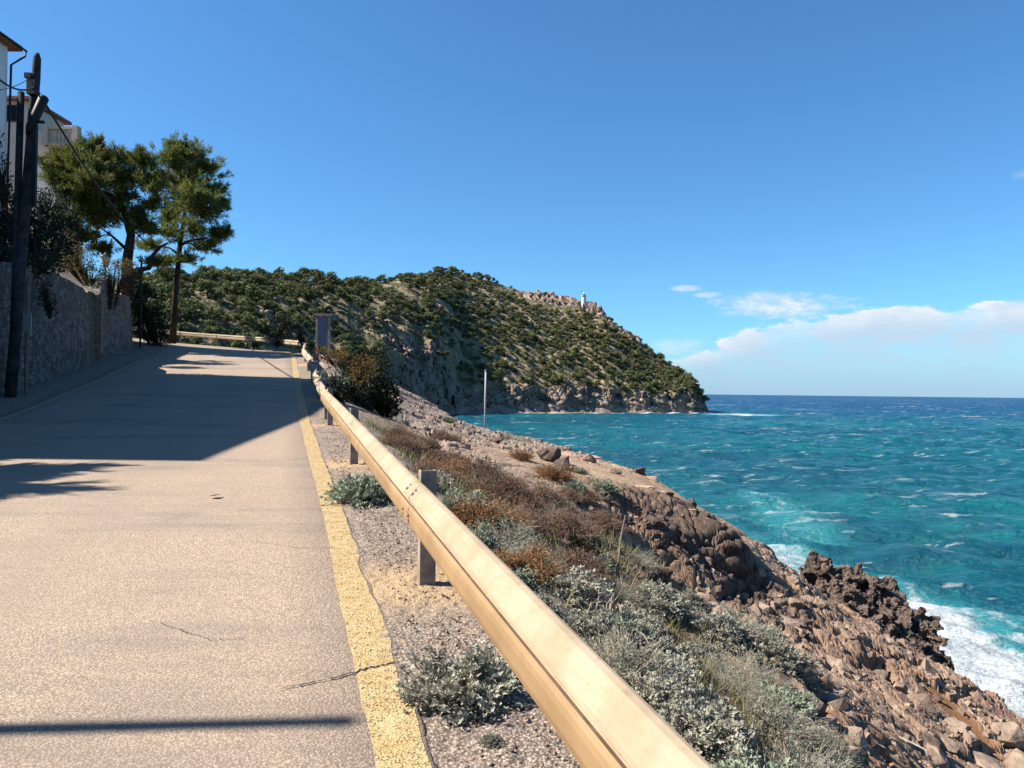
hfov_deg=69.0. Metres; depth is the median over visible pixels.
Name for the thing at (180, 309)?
pine tree
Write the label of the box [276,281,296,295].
pine tree
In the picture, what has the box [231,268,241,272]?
pine tree
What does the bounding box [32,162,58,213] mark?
parapet wall
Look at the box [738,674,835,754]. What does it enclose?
dry shrub
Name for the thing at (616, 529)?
heath shrub
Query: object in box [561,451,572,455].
flat rock
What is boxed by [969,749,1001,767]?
boulder
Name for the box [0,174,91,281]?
bush
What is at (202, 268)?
pine tree
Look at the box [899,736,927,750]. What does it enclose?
dry stick
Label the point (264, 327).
pine tree
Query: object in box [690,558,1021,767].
slab rocks
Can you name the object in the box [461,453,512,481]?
heath shrub
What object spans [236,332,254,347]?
pine tree
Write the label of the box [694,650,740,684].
dry shrub
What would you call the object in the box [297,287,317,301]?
pine tree
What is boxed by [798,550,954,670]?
rock outcrop
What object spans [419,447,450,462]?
heath shrub
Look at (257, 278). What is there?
pine tree
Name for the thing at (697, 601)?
silver shrub
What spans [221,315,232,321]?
pine tree
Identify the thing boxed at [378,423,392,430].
dry shrub
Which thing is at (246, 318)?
pine tree
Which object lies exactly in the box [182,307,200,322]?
pine tree
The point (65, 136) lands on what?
overhead cable
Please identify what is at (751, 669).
dry shrub
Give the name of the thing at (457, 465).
heath shrub
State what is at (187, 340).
pine tree
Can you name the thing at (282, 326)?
bush
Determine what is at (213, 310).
pine tree
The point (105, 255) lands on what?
street lantern
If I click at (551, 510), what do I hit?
dry shrub
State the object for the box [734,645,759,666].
silver shrub
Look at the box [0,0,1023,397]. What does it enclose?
sky
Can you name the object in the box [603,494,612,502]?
boulder
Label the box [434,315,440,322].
pine tree
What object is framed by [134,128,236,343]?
pine tree
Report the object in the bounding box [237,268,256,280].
pine tree
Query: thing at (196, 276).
pine tree
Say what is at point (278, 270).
pine tree
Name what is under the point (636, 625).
dead stalks
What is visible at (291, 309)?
pine tree
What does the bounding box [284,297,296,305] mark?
pine tree
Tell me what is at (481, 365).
pine tree
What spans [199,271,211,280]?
pine tree
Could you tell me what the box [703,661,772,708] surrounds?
dry shrub
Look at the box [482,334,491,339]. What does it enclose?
pine tree
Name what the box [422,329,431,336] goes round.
pine tree
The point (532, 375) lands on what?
pine tree
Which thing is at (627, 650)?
shrub
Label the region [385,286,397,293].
pine tree
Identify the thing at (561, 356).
pine tree
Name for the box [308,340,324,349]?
pine tree
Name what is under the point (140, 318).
sign post
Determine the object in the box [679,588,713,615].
silver shrub
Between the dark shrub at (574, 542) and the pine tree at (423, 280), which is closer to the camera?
the dark shrub at (574, 542)
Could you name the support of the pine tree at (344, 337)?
on the headland
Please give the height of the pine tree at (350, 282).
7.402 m
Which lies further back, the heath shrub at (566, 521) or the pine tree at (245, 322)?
the pine tree at (245, 322)
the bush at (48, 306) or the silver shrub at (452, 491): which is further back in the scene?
the bush at (48, 306)
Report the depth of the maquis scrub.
518.73 m
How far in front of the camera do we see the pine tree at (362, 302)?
496.78 m
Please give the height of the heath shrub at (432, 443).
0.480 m
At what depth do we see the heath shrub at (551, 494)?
12.86 m
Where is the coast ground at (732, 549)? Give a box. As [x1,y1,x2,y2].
[0,235,1023,767]
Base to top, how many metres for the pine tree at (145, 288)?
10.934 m
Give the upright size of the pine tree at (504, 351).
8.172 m
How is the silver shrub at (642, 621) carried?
on the coast ground at (732, 549)
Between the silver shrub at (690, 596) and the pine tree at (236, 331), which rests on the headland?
the pine tree at (236, 331)
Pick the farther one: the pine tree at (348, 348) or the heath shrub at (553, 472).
the pine tree at (348, 348)
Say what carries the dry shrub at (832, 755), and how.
on the coast ground at (732, 549)
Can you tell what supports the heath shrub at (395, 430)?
on the coast ground at (732, 549)
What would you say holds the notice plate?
on the coast ground at (732, 549)
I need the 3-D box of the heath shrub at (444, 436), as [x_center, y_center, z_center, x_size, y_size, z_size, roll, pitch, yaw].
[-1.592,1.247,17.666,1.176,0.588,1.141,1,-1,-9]
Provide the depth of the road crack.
3.52 m
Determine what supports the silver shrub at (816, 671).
on the coast ground at (732, 549)
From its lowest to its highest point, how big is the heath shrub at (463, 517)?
0.515 m
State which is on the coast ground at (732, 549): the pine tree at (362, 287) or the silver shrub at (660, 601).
the silver shrub at (660, 601)
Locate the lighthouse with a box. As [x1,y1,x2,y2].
[581,293,591,306]
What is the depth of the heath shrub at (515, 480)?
14.45 m
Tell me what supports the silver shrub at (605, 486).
on the coast ground at (732, 549)
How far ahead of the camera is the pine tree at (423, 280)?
609.57 m
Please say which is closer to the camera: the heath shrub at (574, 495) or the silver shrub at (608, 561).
the silver shrub at (608, 561)
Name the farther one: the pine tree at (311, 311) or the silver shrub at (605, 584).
the pine tree at (311, 311)
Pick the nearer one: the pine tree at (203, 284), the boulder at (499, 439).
the boulder at (499, 439)
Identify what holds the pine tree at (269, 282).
on the headland
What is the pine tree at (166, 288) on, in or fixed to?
on the headland
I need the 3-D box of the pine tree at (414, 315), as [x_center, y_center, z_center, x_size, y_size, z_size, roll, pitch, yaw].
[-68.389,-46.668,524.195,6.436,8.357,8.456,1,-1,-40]
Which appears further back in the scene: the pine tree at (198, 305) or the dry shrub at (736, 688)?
the pine tree at (198, 305)
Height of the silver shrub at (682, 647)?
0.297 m
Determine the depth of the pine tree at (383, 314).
488.94 m
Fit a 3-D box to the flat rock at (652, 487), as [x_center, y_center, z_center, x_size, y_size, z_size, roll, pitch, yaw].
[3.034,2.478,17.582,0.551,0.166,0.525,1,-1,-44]
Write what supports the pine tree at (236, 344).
on the headland
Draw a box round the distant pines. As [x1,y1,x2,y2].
[150,266,709,401]
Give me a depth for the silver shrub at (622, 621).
4.35 m
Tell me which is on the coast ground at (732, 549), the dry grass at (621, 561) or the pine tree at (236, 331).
the dry grass at (621, 561)
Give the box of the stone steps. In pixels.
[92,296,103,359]
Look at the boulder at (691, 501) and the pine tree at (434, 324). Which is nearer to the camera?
the boulder at (691, 501)
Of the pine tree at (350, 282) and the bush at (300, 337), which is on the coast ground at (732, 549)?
the bush at (300, 337)
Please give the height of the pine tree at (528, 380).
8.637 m
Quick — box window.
[6,105,16,121]
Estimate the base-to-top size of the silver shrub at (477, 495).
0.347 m
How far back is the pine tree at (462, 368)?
531.23 m
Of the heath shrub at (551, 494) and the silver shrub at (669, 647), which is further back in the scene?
the heath shrub at (551, 494)
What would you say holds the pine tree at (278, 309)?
on the headland
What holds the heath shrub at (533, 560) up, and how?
on the coast ground at (732, 549)
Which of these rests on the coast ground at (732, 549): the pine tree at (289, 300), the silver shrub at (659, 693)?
the silver shrub at (659, 693)
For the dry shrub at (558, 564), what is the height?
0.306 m
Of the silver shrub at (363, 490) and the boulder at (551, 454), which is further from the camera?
the boulder at (551, 454)
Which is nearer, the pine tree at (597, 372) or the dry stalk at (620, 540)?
the dry stalk at (620, 540)
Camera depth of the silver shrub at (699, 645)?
7.49 m
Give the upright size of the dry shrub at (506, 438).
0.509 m
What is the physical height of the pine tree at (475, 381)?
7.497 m
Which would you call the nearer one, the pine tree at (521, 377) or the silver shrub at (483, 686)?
the silver shrub at (483, 686)
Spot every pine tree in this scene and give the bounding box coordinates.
[37,129,177,300]
[133,272,144,279]
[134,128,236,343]
[134,282,155,296]
[142,316,177,330]
[143,272,167,286]
[148,299,168,309]
[151,266,174,280]
[152,282,179,299]
[160,304,184,321]
[165,282,180,293]
[165,297,193,317]
[173,269,190,279]
[173,279,186,288]
[177,323,187,331]
[177,337,192,343]
[180,274,190,282]
[180,288,188,296]
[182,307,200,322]
[189,273,200,282]
[191,298,204,308]
[191,337,201,344]
[195,265,210,272]
[195,278,219,294]
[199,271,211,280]
[199,312,209,318]
[202,305,228,320]
[202,319,223,333]
[202,326,218,333]
[208,267,224,280]
[208,340,219,345]
[213,292,225,300]
[217,282,230,298]
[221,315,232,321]
[222,272,236,281]
[223,266,232,271]
[225,328,242,335]
[227,340,251,348]
[229,281,247,296]
[230,309,239,314]
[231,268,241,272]
[232,313,242,321]
[233,272,242,281]
[234,298,254,311]
[236,296,251,304]
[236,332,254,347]
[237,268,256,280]
[239,325,253,332]
[240,320,251,326]
[241,314,253,322]
[244,284,263,300]
[248,301,259,308]
[248,331,265,349]
[249,273,265,285]
[254,295,265,301]
[254,317,272,334]
[255,267,265,274]
[255,311,267,319]
[257,285,268,290]
[257,299,275,309]
[263,273,272,281]
[266,280,277,285]
[266,285,277,292]
[269,290,278,298]
[271,311,282,319]
[272,307,285,313]
[272,330,290,339]
[273,266,286,274]
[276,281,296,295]
[278,273,291,280]
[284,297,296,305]
[284,309,292,316]
[288,307,296,312]
[289,289,302,297]
[290,314,306,323]
[291,271,304,280]
[293,303,305,312]
[295,283,307,290]
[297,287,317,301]
[298,266,312,278]
[300,278,308,285]
[301,302,310,309]
[302,320,311,326]
[307,308,316,319]
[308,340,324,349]
[309,270,325,283]
[309,276,318,282]
[317,291,327,299]
[317,305,324,312]
[324,272,335,281]
[324,282,333,291]
[324,305,333,313]
[331,328,342,335]
[332,280,343,285]
[334,288,347,297]
[337,334,348,341]
[339,344,352,353]
[340,340,352,345]
[345,279,354,286]
[345,295,357,301]
[351,277,360,283]
[352,288,361,294]
[356,298,367,308]
[357,285,366,291]
[360,291,368,298]
[360,318,368,325]
[365,307,374,316]
[369,282,379,287]
[369,287,381,296]
[373,341,383,347]
[374,310,387,319]
[379,305,390,312]
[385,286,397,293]
[385,300,393,308]
[387,295,397,302]
[394,291,404,297]
[402,276,412,283]
[409,299,418,305]
[411,303,419,310]
[411,312,419,321]
[417,277,425,284]
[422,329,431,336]
[424,312,429,318]
[425,313,434,320]
[428,321,436,327]
[431,309,439,314]
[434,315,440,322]
[440,350,449,358]
[448,318,459,323]
[457,365,466,372]
[465,303,472,309]
[467,367,475,375]
[468,376,479,383]
[474,308,481,314]
[475,362,487,368]
[480,309,486,317]
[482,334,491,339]
[488,374,496,381]
[493,345,502,351]
[496,367,505,376]
[499,360,508,367]
[500,348,508,356]
[509,328,518,335]
[518,375,525,380]
[522,377,535,383]
[525,373,535,379]
[555,342,565,350]
[556,353,564,361]
[558,373,564,382]
[570,351,577,357]
[571,346,581,352]
[593,370,601,378]
[600,340,608,346]
[622,370,631,376]
[631,352,639,357]
[644,383,652,389]
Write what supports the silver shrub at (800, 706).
on the coast ground at (732, 549)
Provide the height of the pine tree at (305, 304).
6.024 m
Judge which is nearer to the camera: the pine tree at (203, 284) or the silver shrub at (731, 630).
the silver shrub at (731, 630)
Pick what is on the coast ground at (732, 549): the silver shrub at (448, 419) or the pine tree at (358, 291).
the silver shrub at (448, 419)
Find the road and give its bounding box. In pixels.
[0,338,436,767]
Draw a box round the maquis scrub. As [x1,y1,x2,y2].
[135,273,700,397]
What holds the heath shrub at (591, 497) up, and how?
on the coast ground at (732, 549)
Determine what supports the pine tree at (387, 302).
on the headland
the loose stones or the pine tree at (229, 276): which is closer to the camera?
the loose stones
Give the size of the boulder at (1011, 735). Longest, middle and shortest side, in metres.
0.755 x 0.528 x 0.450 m
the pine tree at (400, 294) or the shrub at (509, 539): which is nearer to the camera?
the shrub at (509, 539)
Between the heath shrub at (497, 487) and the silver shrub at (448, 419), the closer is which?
the heath shrub at (497, 487)
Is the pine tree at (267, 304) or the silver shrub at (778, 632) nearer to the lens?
the silver shrub at (778, 632)
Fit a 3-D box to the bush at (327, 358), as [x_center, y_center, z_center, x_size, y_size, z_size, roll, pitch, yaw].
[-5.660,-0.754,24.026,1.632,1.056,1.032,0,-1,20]
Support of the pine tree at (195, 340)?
on the headland
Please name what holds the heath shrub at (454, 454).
on the coast ground at (732, 549)
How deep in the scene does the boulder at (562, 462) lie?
17.60 m
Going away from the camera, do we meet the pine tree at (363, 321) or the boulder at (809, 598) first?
the boulder at (809, 598)
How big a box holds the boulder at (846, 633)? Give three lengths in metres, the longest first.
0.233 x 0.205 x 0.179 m
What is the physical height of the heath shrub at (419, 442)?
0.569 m
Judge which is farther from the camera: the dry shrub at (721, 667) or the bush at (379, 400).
the bush at (379, 400)
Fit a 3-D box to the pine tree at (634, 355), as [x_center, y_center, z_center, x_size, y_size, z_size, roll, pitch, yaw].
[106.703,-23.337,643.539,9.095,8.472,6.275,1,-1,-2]
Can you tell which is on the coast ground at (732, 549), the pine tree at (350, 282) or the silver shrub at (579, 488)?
the silver shrub at (579, 488)
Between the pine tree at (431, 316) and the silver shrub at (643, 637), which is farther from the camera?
the pine tree at (431, 316)
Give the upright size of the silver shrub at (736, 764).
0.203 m
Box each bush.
[0,130,17,208]
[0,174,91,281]
[29,181,84,237]
[33,278,58,318]
[54,239,105,288]
[93,256,138,310]
[130,276,172,345]
[268,313,292,347]
[288,322,309,344]
[310,345,352,373]
[317,365,353,392]
[326,346,403,419]
[347,351,379,385]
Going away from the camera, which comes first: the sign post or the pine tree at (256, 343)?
the sign post
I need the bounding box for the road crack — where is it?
[278,661,397,688]
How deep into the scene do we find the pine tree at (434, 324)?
528.71 m
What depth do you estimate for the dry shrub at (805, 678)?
8.31 m
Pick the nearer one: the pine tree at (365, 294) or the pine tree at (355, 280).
the pine tree at (365, 294)
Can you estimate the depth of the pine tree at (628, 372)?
609.63 m
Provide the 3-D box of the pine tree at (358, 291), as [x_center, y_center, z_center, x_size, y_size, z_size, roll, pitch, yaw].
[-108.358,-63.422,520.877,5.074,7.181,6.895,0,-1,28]
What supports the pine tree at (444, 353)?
on the headland
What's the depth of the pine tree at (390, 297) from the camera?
530.29 m
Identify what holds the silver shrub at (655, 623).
on the coast ground at (732, 549)
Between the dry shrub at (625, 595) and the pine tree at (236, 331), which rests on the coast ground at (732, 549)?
the dry shrub at (625, 595)
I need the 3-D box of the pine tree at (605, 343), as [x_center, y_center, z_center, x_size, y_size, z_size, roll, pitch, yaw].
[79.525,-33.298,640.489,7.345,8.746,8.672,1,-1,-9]
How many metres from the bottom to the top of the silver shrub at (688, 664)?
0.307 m
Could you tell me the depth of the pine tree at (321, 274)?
498.17 m
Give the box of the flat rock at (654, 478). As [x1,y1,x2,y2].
[646,476,656,480]
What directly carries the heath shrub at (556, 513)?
on the coast ground at (732, 549)
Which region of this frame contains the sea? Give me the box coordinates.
[450,394,1023,717]
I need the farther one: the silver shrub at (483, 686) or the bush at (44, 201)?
the bush at (44, 201)
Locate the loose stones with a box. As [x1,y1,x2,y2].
[368,383,1015,767]
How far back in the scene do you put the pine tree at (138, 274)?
357.50 m
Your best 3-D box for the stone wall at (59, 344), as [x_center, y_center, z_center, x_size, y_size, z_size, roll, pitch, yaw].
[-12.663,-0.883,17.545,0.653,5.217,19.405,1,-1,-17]
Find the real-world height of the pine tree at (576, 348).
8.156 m
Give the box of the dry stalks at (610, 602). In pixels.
[564,577,656,657]
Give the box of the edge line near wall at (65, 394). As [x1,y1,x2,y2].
[0,342,165,420]
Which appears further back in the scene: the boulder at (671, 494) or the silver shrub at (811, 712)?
the boulder at (671, 494)
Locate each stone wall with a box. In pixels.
[0,262,89,395]
[86,278,129,360]
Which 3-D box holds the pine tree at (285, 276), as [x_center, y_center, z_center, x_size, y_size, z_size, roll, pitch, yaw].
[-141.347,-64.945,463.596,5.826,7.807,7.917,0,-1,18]
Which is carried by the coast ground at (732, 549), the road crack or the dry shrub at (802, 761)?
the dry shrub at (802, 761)
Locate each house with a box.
[0,31,27,251]
[5,96,82,267]
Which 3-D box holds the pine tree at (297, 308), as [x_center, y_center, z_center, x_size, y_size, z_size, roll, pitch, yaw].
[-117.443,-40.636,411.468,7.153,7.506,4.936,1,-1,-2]
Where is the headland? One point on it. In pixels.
(439, 383)
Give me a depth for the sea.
137.77 m
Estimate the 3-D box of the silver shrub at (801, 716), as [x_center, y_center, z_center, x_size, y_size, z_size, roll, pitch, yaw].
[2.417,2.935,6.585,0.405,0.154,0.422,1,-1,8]
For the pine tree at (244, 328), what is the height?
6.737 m
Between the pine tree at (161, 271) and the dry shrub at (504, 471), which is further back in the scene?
the pine tree at (161, 271)
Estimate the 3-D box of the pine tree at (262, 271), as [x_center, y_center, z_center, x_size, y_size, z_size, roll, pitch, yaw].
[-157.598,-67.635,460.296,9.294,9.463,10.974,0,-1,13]
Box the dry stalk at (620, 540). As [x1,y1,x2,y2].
[617,515,625,562]
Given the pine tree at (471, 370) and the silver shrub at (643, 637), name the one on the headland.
the pine tree at (471, 370)
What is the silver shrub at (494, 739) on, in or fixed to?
on the coast ground at (732, 549)
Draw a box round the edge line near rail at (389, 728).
[207,345,431,767]
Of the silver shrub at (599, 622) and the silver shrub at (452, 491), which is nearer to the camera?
the silver shrub at (599, 622)
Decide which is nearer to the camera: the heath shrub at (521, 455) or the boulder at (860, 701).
the boulder at (860, 701)
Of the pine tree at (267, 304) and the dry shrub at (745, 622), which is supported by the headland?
the pine tree at (267, 304)
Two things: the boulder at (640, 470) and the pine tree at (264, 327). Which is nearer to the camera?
the boulder at (640, 470)
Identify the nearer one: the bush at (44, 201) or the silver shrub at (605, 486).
the silver shrub at (605, 486)
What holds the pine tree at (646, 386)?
on the headland
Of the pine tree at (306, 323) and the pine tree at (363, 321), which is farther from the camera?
the pine tree at (363, 321)
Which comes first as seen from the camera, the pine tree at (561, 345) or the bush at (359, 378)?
the bush at (359, 378)
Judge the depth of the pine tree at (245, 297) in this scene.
370.45 m
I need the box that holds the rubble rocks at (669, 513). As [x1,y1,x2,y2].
[572,503,813,636]
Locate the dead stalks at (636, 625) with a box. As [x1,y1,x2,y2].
[378,425,826,767]
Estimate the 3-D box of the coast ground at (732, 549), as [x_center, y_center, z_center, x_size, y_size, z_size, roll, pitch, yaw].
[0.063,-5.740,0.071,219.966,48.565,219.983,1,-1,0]
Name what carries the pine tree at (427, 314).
on the headland
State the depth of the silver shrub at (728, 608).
9.90 m
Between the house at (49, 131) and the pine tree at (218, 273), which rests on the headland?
the pine tree at (218, 273)
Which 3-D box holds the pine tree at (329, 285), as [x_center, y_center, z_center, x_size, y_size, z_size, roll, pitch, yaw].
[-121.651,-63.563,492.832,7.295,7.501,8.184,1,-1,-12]
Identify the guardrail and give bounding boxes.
[132,327,301,354]
[302,342,329,419]
[321,388,712,767]
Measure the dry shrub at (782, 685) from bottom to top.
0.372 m
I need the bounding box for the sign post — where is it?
[139,260,142,347]
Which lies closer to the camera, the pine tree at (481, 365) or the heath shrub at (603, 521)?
the heath shrub at (603, 521)
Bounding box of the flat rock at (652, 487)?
[635,485,655,489]
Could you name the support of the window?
in the house at (49, 131)
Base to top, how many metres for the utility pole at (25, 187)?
8.840 m
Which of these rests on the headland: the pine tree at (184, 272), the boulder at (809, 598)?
the pine tree at (184, 272)
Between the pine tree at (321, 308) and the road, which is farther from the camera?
the pine tree at (321, 308)
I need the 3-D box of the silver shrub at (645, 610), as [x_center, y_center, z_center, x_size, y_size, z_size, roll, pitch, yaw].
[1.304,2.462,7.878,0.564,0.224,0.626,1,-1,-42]
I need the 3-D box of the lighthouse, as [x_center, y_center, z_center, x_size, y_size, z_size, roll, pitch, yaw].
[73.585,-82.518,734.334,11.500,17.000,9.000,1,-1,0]
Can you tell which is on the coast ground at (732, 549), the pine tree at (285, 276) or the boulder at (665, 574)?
the boulder at (665, 574)
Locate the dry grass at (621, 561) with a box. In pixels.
[360,416,859,764]
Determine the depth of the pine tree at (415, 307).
538.50 m
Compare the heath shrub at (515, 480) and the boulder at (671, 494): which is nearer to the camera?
the heath shrub at (515, 480)
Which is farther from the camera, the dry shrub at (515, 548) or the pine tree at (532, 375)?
the pine tree at (532, 375)
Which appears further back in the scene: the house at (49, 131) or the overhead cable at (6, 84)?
the house at (49, 131)
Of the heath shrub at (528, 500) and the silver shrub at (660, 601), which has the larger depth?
the heath shrub at (528, 500)
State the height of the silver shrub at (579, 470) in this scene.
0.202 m
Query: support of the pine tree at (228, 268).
on the headland
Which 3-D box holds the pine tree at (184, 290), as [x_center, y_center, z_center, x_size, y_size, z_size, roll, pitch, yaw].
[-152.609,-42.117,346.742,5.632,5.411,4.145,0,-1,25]
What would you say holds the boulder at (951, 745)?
on the coast ground at (732, 549)
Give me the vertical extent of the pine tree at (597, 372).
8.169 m
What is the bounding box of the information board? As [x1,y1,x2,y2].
[314,313,332,358]
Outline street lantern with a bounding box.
[99,252,111,277]
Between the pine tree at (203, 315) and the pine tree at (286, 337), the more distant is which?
the pine tree at (286, 337)
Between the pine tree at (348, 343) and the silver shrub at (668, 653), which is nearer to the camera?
the silver shrub at (668, 653)
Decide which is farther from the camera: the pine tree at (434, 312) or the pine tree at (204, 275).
the pine tree at (434, 312)
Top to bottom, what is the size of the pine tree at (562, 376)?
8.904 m
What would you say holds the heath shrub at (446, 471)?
on the coast ground at (732, 549)
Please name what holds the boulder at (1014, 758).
on the coast ground at (732, 549)
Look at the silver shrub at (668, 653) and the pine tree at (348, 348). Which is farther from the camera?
the pine tree at (348, 348)
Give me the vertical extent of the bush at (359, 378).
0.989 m
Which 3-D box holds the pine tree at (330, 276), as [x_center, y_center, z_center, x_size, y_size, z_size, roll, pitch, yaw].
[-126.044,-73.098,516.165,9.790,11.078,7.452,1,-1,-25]
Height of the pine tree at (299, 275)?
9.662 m
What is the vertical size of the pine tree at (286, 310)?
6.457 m
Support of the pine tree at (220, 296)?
on the headland
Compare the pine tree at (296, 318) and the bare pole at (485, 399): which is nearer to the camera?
the bare pole at (485, 399)
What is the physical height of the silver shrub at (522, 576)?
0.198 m
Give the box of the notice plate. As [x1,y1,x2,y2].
[22,281,31,395]
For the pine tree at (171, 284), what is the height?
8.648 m
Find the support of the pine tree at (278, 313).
on the headland
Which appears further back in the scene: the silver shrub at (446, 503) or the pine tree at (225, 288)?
the pine tree at (225, 288)
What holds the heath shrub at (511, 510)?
on the coast ground at (732, 549)
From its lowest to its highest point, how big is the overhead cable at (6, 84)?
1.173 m
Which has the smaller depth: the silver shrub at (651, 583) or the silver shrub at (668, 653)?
the silver shrub at (668, 653)
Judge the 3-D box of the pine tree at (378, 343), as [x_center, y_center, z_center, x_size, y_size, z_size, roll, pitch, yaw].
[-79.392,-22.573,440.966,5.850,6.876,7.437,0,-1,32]
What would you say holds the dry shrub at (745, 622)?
on the coast ground at (732, 549)
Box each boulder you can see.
[491,436,503,442]
[536,447,560,461]
[554,455,569,468]
[582,454,596,462]
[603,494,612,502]
[608,468,621,474]
[633,467,645,474]
[648,514,664,527]
[656,568,672,581]
[661,492,673,496]
[686,498,696,506]
[759,567,765,577]
[802,595,813,602]
[840,629,851,638]
[855,698,864,705]
[873,669,887,678]
[893,681,907,691]
[916,732,942,750]
[933,695,942,701]
[939,733,960,752]
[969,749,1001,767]
[991,721,1023,750]
[1004,748,1023,767]
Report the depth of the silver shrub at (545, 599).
4.44 m
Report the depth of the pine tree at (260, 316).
366.36 m
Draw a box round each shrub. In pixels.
[320,473,393,508]
[377,418,424,442]
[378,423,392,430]
[380,433,432,455]
[383,429,420,451]
[390,638,537,730]
[394,432,432,453]
[411,453,463,488]
[415,433,450,449]
[415,450,477,481]
[418,469,458,487]
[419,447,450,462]
[428,425,464,442]
[437,447,472,464]
[440,454,476,471]
[441,416,457,422]
[441,486,487,499]
[441,490,493,509]
[441,495,471,513]
[447,488,549,539]
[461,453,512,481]
[461,484,493,499]
[464,508,533,544]
[467,521,500,554]
[468,465,543,506]
[468,509,545,554]
[477,732,506,748]
[487,501,531,518]
[490,533,564,568]
[492,463,514,477]
[492,535,575,590]
[498,482,554,512]
[502,433,518,440]
[502,475,525,485]
[504,497,571,541]
[507,447,534,461]
[510,563,548,592]
[519,437,532,442]
[527,473,576,511]
[528,459,579,481]
[528,489,571,509]
[533,503,577,515]
[534,493,614,544]
[534,589,564,617]
[537,504,596,533]
[544,565,616,612]
[545,552,579,575]
[548,542,615,581]
[553,486,588,505]
[559,532,603,555]
[559,608,640,650]
[560,479,593,497]
[563,606,633,656]
[569,466,589,474]
[573,484,607,503]
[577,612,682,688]
[578,576,615,603]
[579,507,624,533]
[583,551,620,571]
[585,504,630,545]
[590,477,622,494]
[607,635,696,697]
[609,575,645,607]
[614,614,654,660]
[615,600,659,643]
[622,544,664,569]
[624,583,696,620]
[625,606,662,628]
[625,670,708,716]
[627,609,672,645]
[635,579,680,605]
[645,648,686,664]
[645,648,702,692]
[648,636,703,677]
[652,643,686,657]
[657,692,764,767]
[674,635,727,665]
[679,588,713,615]
[683,591,710,610]
[683,606,722,631]
[683,609,756,651]
[690,683,742,718]
[693,695,738,730]
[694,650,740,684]
[698,653,724,672]
[703,642,729,661]
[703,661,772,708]
[709,742,793,767]
[712,601,744,616]
[713,646,786,689]
[716,604,771,641]
[733,624,821,674]
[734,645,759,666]
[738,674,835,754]
[745,653,799,692]
[746,696,799,738]
[750,622,791,640]
[755,721,853,767]
[758,680,819,721]
[773,734,844,767]
[781,706,809,727]
[792,651,829,698]
[794,655,823,680]
[795,671,814,691]
[797,718,867,767]
[804,696,818,721]
[808,724,838,747]
[827,753,858,767]
[829,730,849,750]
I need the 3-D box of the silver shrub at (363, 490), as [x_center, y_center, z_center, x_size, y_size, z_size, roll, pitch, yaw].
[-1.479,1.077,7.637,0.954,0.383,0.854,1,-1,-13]
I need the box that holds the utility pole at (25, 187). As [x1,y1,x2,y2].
[4,52,48,397]
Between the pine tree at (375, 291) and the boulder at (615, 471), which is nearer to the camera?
the boulder at (615, 471)
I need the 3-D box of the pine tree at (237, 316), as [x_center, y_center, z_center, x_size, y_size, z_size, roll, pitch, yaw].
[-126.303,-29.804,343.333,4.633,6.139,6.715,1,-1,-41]
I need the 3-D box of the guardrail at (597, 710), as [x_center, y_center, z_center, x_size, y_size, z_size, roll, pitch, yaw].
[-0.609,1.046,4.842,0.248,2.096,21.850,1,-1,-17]
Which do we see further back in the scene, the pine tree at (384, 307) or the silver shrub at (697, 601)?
the pine tree at (384, 307)
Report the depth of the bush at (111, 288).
29.88 m
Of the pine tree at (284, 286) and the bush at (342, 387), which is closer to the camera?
the bush at (342, 387)
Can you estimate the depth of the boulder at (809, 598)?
15.81 m
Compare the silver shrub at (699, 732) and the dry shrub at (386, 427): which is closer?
the silver shrub at (699, 732)
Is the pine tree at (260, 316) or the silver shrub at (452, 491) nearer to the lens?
the silver shrub at (452, 491)
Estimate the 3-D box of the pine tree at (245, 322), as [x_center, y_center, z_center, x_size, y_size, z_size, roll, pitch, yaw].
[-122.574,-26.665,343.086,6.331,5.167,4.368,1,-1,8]
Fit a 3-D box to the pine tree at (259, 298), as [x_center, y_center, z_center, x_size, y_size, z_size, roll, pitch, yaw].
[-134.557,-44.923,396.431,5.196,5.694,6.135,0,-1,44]
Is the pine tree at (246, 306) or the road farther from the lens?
the pine tree at (246, 306)
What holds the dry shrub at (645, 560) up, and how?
on the coast ground at (732, 549)
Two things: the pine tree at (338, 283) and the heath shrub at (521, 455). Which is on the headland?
the pine tree at (338, 283)
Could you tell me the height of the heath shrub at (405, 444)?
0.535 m
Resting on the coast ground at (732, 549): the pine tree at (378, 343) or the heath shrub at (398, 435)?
the heath shrub at (398, 435)
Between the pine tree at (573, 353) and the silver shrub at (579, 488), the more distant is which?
the pine tree at (573, 353)
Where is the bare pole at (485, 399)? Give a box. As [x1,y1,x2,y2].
[484,370,486,427]
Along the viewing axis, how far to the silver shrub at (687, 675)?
3.75 m
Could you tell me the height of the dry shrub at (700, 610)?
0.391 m
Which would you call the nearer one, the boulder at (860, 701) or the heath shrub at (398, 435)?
the boulder at (860, 701)
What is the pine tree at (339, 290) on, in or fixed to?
on the headland
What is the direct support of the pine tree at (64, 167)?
on the coast ground at (732, 549)
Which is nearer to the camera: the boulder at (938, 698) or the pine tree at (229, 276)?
the boulder at (938, 698)
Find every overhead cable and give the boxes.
[0,79,32,90]
[36,87,148,243]
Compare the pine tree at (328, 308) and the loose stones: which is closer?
the loose stones
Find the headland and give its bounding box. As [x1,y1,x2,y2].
[112,273,720,413]
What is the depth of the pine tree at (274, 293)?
414.32 m
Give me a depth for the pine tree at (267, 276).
452.75 m

